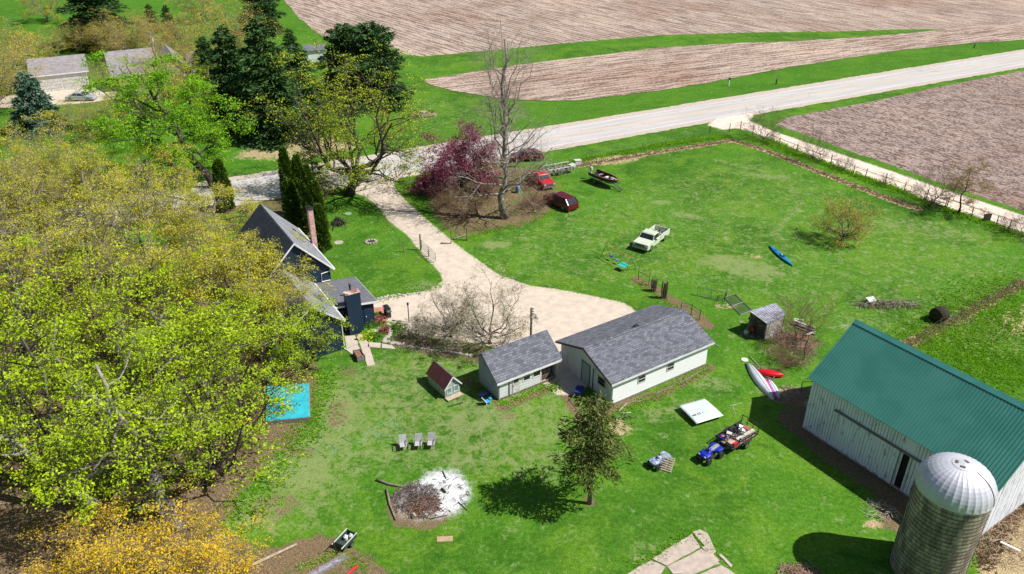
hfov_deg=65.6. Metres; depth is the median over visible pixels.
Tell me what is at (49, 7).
elm tree
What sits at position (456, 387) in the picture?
window
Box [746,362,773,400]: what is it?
canoe
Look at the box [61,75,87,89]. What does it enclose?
garage door
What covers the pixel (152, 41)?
dead tree
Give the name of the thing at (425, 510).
brush pile
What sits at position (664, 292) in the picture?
vine covered post
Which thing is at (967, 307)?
fence
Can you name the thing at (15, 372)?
maple tree
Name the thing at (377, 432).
garden hose
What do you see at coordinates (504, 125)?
sycamore tree
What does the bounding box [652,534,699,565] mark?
concrete slab
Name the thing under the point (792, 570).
brush pile
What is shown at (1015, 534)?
dry stalks
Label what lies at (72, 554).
maple sapling
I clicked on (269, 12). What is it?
pine tree
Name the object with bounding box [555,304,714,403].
garage
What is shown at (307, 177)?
arborvitae
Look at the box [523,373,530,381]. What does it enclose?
window
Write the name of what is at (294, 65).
pine tree
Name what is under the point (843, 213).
willow bush
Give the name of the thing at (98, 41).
budding tree
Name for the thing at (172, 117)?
leaning maple
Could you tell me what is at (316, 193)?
arborvitae
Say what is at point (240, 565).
maple sapling
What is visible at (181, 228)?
elm tree
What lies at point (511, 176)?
brush shrub
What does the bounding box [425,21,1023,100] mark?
field lobe
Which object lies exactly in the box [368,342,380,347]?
path slab
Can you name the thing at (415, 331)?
crabapple shrub
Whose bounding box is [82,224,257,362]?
elm tree
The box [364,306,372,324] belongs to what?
door
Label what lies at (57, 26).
elm tree
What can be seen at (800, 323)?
brush shrub
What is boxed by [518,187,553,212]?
brush shrub
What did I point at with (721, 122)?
farm lane
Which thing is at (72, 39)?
budding tree
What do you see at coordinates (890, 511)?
dry stalks
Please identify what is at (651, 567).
concrete slab
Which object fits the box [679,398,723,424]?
sheet metal panel
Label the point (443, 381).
playhouse
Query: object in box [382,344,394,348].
path slab
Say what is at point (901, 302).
brush pile
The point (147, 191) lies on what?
elm tree
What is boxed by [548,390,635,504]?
spruce tree
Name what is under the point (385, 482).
log
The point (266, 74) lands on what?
pine tree
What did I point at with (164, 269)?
maple tree
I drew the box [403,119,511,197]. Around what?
redbud tree
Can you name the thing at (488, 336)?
crabapple tree
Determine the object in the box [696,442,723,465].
quad bike
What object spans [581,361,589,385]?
door
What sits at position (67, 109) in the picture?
elm tree
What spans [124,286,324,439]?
maple tree
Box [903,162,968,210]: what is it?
bush
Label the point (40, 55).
elm tree
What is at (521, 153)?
parked car
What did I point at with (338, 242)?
stone disc
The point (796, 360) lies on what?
brush shrub
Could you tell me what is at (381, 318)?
barberry bush
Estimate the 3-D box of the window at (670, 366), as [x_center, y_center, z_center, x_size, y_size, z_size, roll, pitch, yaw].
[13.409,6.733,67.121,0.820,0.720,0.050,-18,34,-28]
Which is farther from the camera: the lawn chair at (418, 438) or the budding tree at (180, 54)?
the budding tree at (180, 54)
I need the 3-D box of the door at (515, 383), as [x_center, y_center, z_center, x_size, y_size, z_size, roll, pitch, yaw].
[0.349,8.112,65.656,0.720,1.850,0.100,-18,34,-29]
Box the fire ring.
[364,239,377,244]
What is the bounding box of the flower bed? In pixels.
[411,109,436,118]
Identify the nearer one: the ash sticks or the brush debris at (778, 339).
the ash sticks
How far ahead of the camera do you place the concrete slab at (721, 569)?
49.93 m
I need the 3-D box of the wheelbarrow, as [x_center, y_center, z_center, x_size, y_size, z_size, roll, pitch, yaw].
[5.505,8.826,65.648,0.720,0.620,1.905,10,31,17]
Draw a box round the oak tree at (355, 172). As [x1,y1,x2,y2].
[233,38,438,196]
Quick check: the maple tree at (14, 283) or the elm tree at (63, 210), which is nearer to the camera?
the maple tree at (14, 283)
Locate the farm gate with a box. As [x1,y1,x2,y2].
[421,240,435,260]
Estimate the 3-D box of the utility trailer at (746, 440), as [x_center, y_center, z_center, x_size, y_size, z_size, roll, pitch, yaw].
[16.897,11.350,60.345,3.795,1.371,2.140,-20,35,-32]
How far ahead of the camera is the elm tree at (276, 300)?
69.13 m
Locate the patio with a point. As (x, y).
(380, 309)
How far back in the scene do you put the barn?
55.64 m
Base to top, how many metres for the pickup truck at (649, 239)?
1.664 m
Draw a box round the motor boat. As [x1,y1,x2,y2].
[588,167,617,183]
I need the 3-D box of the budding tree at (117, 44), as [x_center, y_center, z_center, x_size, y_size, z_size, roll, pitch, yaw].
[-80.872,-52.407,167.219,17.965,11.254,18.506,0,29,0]
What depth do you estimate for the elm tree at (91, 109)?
120.80 m
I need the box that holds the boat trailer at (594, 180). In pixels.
[591,178,622,189]
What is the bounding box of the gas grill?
[382,304,391,317]
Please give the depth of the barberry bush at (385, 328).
74.41 m
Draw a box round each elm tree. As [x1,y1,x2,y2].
[0,110,125,210]
[0,136,42,182]
[0,146,77,270]
[0,152,84,228]
[0,187,184,325]
[0,200,39,239]
[0,225,102,339]
[1,29,59,64]
[3,141,128,237]
[13,142,165,244]
[17,0,67,21]
[30,25,71,56]
[48,159,234,275]
[49,20,74,41]
[51,97,96,129]
[64,93,141,136]
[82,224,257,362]
[99,140,204,220]
[137,206,259,306]
[148,236,299,334]
[150,181,265,247]
[164,0,223,20]
[169,235,319,358]
[174,228,315,318]
[248,275,338,351]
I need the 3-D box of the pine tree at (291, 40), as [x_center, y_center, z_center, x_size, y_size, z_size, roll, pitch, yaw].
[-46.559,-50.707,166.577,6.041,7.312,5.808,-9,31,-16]
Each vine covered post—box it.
[651,277,657,291]
[661,281,667,298]
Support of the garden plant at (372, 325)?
on the ground at (786, 488)
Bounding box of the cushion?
[742,425,750,430]
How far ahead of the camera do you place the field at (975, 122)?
126.96 m
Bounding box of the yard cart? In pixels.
[331,528,356,549]
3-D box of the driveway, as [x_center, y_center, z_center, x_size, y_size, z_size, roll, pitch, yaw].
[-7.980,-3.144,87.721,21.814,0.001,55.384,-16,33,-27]
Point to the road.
(267, 190)
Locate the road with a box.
[0,52,1023,241]
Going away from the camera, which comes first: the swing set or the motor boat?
the swing set
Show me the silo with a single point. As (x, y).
(951, 501)
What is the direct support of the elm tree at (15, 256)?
on the ground at (786, 488)
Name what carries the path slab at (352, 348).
on the ground at (786, 488)
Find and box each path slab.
[345,335,357,347]
[347,344,359,356]
[359,341,374,365]
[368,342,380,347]
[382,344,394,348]
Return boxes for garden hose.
[299,440,334,455]
[342,420,400,443]
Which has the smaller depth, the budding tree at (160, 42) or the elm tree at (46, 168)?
the elm tree at (46, 168)
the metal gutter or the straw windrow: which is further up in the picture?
the straw windrow
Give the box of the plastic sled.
[478,390,489,396]
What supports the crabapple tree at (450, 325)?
on the ground at (786, 488)
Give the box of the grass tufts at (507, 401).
[295,208,807,573]
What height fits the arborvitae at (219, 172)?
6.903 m
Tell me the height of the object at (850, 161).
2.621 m
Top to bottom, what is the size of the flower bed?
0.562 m
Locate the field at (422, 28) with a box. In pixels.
[285,0,1023,56]
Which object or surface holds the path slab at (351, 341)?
on the ground at (786, 488)
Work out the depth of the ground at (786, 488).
72.38 m
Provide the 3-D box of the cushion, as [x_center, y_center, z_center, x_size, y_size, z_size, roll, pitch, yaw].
[17.970,10.785,60.823,0.500,0.100,0.400,23,37,35]
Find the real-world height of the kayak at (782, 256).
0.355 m
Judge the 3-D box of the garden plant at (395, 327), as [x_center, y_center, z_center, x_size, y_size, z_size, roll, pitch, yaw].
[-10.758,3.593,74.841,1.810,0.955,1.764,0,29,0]
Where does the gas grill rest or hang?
on the patio
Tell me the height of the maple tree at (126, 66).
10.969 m
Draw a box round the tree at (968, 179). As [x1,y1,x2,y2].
[938,158,996,212]
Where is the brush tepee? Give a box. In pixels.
[329,216,352,230]
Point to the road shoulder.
(249, 176)
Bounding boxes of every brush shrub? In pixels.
[315,174,339,199]
[420,175,465,208]
[436,188,488,221]
[467,168,509,200]
[509,162,544,190]
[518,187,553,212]
[522,188,556,207]
[757,289,837,348]
[765,337,811,370]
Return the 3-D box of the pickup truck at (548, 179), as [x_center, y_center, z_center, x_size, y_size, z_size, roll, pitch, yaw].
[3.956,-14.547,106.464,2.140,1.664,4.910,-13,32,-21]
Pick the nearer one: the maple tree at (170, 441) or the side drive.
the maple tree at (170, 441)
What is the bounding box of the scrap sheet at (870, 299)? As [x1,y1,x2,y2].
[865,296,876,301]
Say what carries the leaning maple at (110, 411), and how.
on the ground at (786, 488)
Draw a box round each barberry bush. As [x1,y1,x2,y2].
[375,313,387,324]
[378,324,389,334]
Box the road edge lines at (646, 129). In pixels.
[34,52,1023,235]
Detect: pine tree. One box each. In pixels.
[54,0,141,53]
[144,3,162,33]
[159,5,181,40]
[187,35,217,91]
[201,24,259,135]
[227,12,320,151]
[236,0,286,37]
[279,28,300,61]
[280,42,340,135]
[316,22,359,100]
[331,20,414,114]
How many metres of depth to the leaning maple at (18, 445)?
52.69 m
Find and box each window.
[446,387,451,394]
[453,384,458,391]
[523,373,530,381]
[532,370,540,377]
[597,375,605,388]
[638,374,645,383]
[666,362,674,371]
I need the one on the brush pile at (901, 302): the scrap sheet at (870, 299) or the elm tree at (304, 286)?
the scrap sheet at (870, 299)
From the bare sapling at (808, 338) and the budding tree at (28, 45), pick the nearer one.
the bare sapling at (808, 338)
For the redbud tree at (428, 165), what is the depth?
105.18 m
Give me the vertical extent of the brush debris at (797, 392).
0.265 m
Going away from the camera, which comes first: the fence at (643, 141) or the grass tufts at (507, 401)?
the grass tufts at (507, 401)
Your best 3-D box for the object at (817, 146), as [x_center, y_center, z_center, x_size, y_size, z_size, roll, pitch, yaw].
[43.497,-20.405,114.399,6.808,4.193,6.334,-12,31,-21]
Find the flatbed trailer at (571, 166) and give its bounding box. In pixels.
[542,161,575,174]
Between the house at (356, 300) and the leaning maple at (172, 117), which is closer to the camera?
the house at (356, 300)
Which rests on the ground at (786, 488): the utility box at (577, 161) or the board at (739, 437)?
the utility box at (577, 161)
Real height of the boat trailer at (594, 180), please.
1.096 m
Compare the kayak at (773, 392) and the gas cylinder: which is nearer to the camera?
the gas cylinder
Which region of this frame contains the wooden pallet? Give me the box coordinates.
[660,456,675,472]
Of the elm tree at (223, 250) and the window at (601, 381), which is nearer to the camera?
the window at (601, 381)
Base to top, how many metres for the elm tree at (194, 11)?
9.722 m
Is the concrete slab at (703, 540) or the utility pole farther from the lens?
the utility pole
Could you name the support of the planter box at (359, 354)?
on the ground at (786, 488)
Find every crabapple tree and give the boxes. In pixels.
[409,281,490,351]
[439,262,545,349]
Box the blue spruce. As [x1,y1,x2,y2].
[5,70,69,140]
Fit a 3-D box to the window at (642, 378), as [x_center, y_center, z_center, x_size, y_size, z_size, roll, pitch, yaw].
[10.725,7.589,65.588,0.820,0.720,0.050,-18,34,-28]
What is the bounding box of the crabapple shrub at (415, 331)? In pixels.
[400,313,441,347]
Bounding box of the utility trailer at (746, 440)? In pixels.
[716,415,759,449]
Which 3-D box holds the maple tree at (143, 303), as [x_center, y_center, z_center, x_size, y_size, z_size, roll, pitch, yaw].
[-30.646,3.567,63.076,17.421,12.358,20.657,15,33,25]
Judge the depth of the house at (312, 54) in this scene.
166.24 m
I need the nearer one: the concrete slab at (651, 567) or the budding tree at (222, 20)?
the concrete slab at (651, 567)
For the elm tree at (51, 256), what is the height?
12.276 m
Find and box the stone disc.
[334,240,342,244]
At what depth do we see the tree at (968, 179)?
96.36 m
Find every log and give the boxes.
[376,478,402,486]
[385,488,395,519]
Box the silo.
[890,452,997,573]
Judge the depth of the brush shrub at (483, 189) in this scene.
101.62 m
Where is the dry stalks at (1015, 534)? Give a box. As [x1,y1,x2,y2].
[975,508,1023,570]
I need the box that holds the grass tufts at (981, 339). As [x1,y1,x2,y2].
[829,255,1023,399]
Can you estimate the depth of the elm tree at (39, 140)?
98.95 m
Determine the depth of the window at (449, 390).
65.37 m
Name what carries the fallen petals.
on the ground at (786, 488)
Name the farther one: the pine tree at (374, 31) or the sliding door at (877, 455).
the pine tree at (374, 31)
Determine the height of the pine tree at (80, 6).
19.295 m
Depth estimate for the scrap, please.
60.23 m
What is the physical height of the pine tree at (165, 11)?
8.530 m
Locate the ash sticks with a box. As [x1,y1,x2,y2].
[419,476,468,513]
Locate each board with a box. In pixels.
[736,429,753,439]
[1000,541,1020,551]
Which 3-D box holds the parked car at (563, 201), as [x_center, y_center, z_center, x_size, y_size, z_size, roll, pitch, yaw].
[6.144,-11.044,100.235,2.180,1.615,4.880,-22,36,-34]
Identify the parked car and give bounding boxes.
[65,91,96,101]
[510,148,543,161]
[543,191,578,211]
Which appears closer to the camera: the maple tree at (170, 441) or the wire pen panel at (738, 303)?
the maple tree at (170, 441)
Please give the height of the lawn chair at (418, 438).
1.040 m
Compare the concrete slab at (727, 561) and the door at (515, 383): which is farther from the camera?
the door at (515, 383)
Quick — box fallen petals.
[373,334,507,361]
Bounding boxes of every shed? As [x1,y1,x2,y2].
[474,330,562,399]
[747,303,785,340]
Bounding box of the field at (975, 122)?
[777,71,1023,210]
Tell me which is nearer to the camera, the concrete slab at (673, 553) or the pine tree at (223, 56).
the concrete slab at (673, 553)
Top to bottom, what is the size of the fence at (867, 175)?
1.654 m
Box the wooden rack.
[747,363,774,379]
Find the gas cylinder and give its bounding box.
[346,565,358,573]
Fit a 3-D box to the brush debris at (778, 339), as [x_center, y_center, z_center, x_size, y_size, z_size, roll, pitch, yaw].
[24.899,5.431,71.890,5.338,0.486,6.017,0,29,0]
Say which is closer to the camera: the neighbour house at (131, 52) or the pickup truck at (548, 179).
the pickup truck at (548, 179)
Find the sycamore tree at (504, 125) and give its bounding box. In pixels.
[440,7,574,219]
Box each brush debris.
[759,331,818,366]
[764,384,810,400]
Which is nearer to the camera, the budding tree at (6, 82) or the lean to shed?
the lean to shed
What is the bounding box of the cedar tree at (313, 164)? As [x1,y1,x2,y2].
[294,132,331,192]
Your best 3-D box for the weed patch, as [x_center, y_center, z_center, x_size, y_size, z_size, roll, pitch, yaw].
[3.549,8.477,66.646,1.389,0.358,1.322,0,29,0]
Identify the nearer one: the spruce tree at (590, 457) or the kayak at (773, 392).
the spruce tree at (590, 457)
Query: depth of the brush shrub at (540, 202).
100.05 m
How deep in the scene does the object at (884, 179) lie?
106.24 m
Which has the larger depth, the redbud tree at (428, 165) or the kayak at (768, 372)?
the redbud tree at (428, 165)
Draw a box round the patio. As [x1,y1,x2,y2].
[374,307,383,317]
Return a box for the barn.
[802,319,1023,535]
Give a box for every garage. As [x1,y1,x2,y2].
[26,54,88,92]
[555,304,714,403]
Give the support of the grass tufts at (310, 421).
on the ground at (786, 488)
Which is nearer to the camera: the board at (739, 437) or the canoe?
the board at (739, 437)
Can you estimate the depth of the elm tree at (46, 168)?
92.76 m
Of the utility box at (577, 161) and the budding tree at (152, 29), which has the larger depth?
the budding tree at (152, 29)
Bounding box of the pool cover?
[265,383,310,424]
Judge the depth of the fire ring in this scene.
91.23 m
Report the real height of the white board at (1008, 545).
0.050 m
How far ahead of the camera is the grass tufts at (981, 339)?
74.14 m
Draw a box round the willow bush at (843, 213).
[806,193,883,248]
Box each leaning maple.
[0,352,164,518]
[24,301,232,533]
[74,83,216,200]
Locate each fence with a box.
[367,194,402,247]
[586,126,710,159]
[681,301,700,319]
[709,121,1020,231]
[918,279,1023,338]
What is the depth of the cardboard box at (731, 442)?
59.69 m
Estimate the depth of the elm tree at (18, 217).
81.34 m
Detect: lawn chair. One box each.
[398,434,408,451]
[413,433,422,449]
[426,433,435,449]
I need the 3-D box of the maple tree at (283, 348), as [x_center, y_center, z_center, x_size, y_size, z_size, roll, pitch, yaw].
[-19.960,4.517,66.052,11.722,8.164,10.984,23,36,35]
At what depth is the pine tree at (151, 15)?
190.64 m
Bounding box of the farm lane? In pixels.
[709,113,1023,230]
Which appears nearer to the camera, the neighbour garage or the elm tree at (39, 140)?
the elm tree at (39, 140)
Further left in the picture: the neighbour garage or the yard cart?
the neighbour garage
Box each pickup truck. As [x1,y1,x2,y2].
[529,170,555,188]
[632,225,669,250]
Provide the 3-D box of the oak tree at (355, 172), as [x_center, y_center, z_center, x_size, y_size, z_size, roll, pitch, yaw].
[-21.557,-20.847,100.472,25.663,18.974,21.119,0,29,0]
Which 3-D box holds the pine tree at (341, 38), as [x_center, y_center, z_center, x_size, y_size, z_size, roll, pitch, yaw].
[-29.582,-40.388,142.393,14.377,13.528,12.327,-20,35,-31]
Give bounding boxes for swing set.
[600,245,635,271]
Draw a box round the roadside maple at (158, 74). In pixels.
[76,49,257,188]
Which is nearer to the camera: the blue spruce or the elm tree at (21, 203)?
the elm tree at (21, 203)
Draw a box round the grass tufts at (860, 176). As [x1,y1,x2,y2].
[531,133,1023,239]
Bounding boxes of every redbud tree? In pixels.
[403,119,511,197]
[411,153,460,187]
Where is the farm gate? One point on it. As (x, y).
(428, 251)
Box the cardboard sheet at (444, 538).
[437,536,452,541]
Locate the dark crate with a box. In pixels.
[982,213,991,221]
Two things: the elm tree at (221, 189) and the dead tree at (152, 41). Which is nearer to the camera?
the elm tree at (221, 189)
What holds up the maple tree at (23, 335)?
on the ground at (786, 488)
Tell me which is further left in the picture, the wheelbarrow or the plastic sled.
the plastic sled
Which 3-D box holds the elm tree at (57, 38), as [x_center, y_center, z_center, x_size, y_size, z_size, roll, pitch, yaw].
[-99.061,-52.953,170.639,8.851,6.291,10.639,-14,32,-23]
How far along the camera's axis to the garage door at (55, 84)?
146.32 m
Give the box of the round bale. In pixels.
[929,306,949,322]
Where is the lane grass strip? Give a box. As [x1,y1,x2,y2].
[767,133,1023,224]
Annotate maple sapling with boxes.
[15,492,169,573]
[56,470,236,573]
[119,509,281,573]
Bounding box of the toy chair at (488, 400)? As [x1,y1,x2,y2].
[482,397,491,404]
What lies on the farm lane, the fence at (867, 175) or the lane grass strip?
the lane grass strip
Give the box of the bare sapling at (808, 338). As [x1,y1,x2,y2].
[788,318,829,359]
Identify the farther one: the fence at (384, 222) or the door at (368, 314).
the fence at (384, 222)
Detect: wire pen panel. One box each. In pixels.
[697,286,727,301]
[724,294,751,314]
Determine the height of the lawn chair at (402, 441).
1.040 m
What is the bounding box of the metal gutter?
[308,553,347,573]
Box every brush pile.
[390,480,442,513]
[405,492,444,518]
[773,561,820,573]
[851,297,921,309]
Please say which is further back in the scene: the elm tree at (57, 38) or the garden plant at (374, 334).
the elm tree at (57, 38)
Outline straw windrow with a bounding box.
[944,315,976,325]
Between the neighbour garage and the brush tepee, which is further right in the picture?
the brush tepee
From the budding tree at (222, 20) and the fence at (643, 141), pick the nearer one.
the fence at (643, 141)
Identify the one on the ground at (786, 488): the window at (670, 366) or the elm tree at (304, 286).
the elm tree at (304, 286)
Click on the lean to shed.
(760, 314)
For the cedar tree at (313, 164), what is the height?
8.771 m
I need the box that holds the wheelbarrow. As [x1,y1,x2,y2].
[572,385,584,397]
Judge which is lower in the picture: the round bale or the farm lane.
the round bale
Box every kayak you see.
[757,369,783,376]
[764,378,776,400]
[768,378,779,398]
[769,245,792,266]
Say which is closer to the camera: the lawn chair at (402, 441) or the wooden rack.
the lawn chair at (402, 441)
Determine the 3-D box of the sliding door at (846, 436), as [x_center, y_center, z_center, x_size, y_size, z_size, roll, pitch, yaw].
[24.827,11.073,58.795,0.070,3.126,2.550,-18,34,-29]
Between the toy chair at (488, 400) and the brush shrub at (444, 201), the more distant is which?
the brush shrub at (444, 201)
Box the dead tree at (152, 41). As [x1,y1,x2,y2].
[147,36,160,56]
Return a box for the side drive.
[0,85,147,107]
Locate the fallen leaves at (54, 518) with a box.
[0,298,316,573]
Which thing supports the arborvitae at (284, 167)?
on the ground at (786, 488)
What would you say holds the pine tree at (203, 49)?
on the ground at (786, 488)
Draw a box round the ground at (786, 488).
[0,0,1023,573]
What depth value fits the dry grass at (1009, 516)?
78.53 m
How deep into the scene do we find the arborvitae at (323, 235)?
87.70 m
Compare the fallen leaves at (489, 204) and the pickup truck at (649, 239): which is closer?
the pickup truck at (649, 239)
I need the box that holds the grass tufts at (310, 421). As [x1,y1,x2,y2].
[3,362,357,553]
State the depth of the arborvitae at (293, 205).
92.53 m
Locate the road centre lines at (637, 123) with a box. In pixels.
[2,58,1023,230]
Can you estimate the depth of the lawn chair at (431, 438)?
60.19 m
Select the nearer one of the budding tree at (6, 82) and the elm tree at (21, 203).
the elm tree at (21, 203)
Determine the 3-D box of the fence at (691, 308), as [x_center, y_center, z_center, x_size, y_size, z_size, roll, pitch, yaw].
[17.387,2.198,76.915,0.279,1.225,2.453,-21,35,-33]
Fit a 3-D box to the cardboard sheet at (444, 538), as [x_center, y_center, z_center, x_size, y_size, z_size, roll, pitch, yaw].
[-4.428,16.601,52.296,1.050,0.050,0.450,-2,29,-3]
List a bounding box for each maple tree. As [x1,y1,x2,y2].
[0,228,254,439]
[0,231,112,408]
[0,260,195,487]
[0,295,66,464]
[4,319,248,531]
[31,300,306,524]
[61,54,181,123]
[63,257,269,398]
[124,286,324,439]
[171,55,226,98]
[174,74,241,120]
[196,281,353,385]
[251,300,347,375]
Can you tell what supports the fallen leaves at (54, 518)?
on the ground at (786, 488)
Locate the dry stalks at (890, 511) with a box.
[859,498,898,519]
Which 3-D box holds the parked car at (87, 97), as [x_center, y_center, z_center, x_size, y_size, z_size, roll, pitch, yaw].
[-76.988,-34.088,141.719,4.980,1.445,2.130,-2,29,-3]
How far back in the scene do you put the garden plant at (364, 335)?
73.48 m
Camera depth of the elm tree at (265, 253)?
68.55 m
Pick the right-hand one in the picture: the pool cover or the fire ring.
the fire ring
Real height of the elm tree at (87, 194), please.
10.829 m
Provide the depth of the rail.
50.35 m
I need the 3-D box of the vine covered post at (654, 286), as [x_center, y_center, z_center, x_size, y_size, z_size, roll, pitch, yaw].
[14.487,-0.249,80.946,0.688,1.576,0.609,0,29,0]
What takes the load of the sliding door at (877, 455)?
in the barn
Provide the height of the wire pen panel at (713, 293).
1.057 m
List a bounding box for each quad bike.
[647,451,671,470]
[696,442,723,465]
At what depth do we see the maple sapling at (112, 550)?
46.67 m
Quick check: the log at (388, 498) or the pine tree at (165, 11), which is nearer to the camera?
the log at (388, 498)
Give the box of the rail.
[804,557,823,573]
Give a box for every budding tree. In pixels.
[0,15,48,93]
[0,44,54,116]
[59,13,118,51]
[75,19,131,51]
[87,9,169,51]
[117,58,202,113]
[121,11,178,47]
[129,11,207,55]
[131,39,205,84]
[179,0,289,68]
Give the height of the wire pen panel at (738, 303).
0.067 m
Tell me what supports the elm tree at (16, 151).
on the ground at (786, 488)
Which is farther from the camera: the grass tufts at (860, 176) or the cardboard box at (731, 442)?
the grass tufts at (860, 176)
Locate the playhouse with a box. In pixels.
[426,360,462,400]
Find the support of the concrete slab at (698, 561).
on the ground at (786, 488)
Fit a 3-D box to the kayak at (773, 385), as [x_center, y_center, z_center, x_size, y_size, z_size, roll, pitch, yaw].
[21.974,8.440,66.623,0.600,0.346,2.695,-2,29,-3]
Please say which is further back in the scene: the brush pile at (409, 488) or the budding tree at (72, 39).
the budding tree at (72, 39)
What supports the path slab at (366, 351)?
on the ground at (786, 488)
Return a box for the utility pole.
[530,307,536,334]
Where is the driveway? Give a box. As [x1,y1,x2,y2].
[344,170,631,391]
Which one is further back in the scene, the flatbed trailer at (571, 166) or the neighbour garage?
the neighbour garage
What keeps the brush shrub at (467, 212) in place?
on the ground at (786, 488)
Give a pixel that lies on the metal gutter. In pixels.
(327, 566)
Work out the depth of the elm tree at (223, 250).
72.37 m
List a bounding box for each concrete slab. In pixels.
[628,560,664,573]
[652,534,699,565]
[667,549,718,573]
[693,529,715,553]
[701,565,734,573]
[702,546,719,561]
[719,554,731,567]
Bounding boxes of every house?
[103,44,219,88]
[233,204,377,365]
[303,43,325,61]
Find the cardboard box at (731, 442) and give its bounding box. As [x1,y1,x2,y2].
[726,439,734,446]
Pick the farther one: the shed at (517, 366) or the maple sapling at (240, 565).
the shed at (517, 366)
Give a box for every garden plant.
[359,329,375,341]
[364,319,380,328]
[368,331,382,341]
[389,320,406,332]
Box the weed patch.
[546,384,562,393]
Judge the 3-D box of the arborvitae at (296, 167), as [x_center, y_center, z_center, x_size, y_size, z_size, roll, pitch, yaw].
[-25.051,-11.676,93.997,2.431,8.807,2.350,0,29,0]
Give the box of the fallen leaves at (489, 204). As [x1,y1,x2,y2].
[428,174,551,228]
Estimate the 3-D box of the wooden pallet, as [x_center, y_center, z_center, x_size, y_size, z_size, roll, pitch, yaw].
[11.345,12.940,58.154,0.960,0.115,1.120,15,70,24]
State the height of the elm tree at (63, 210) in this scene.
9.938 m
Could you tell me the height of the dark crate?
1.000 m
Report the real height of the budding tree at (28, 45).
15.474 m
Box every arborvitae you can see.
[211,158,236,211]
[278,146,291,217]
[283,178,304,228]
[291,153,303,218]
[300,163,314,234]
[308,179,330,240]
[313,203,332,252]
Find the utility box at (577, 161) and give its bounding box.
[574,159,581,164]
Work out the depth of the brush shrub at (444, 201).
100.09 m
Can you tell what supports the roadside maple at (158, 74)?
on the ground at (786, 488)
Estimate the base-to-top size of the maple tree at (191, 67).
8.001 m
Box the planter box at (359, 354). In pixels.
[353,348,365,361]
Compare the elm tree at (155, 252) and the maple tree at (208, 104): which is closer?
the elm tree at (155, 252)
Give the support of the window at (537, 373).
in the shed at (517, 366)
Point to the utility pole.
(531, 311)
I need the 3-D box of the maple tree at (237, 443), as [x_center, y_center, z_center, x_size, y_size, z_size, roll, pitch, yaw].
[-22.186,8.589,53.409,17.080,13.009,20.252,-11,31,-19]
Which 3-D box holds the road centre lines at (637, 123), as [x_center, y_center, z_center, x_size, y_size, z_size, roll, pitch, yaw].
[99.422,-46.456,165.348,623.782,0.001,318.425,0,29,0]
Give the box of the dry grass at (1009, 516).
[541,138,1023,573]
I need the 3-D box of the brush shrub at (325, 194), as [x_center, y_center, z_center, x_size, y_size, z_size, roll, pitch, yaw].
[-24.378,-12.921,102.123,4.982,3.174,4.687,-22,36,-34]
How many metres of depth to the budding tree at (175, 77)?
132.97 m
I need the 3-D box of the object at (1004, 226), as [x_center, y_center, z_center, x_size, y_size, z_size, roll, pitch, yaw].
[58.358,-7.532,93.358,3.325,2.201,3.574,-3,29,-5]
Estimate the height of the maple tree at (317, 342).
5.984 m
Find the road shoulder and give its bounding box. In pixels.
[1,49,1023,246]
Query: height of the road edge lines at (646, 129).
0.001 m
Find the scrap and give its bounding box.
[726,425,750,440]
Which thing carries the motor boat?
on the boat trailer at (594, 180)
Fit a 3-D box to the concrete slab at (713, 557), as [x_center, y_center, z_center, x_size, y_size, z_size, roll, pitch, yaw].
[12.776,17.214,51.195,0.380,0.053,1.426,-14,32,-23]
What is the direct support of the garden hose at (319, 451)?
on the ground at (786, 488)
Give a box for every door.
[37,78,62,92]
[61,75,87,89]
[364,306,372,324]
[512,378,519,394]
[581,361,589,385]
[828,412,865,460]
[858,431,899,483]

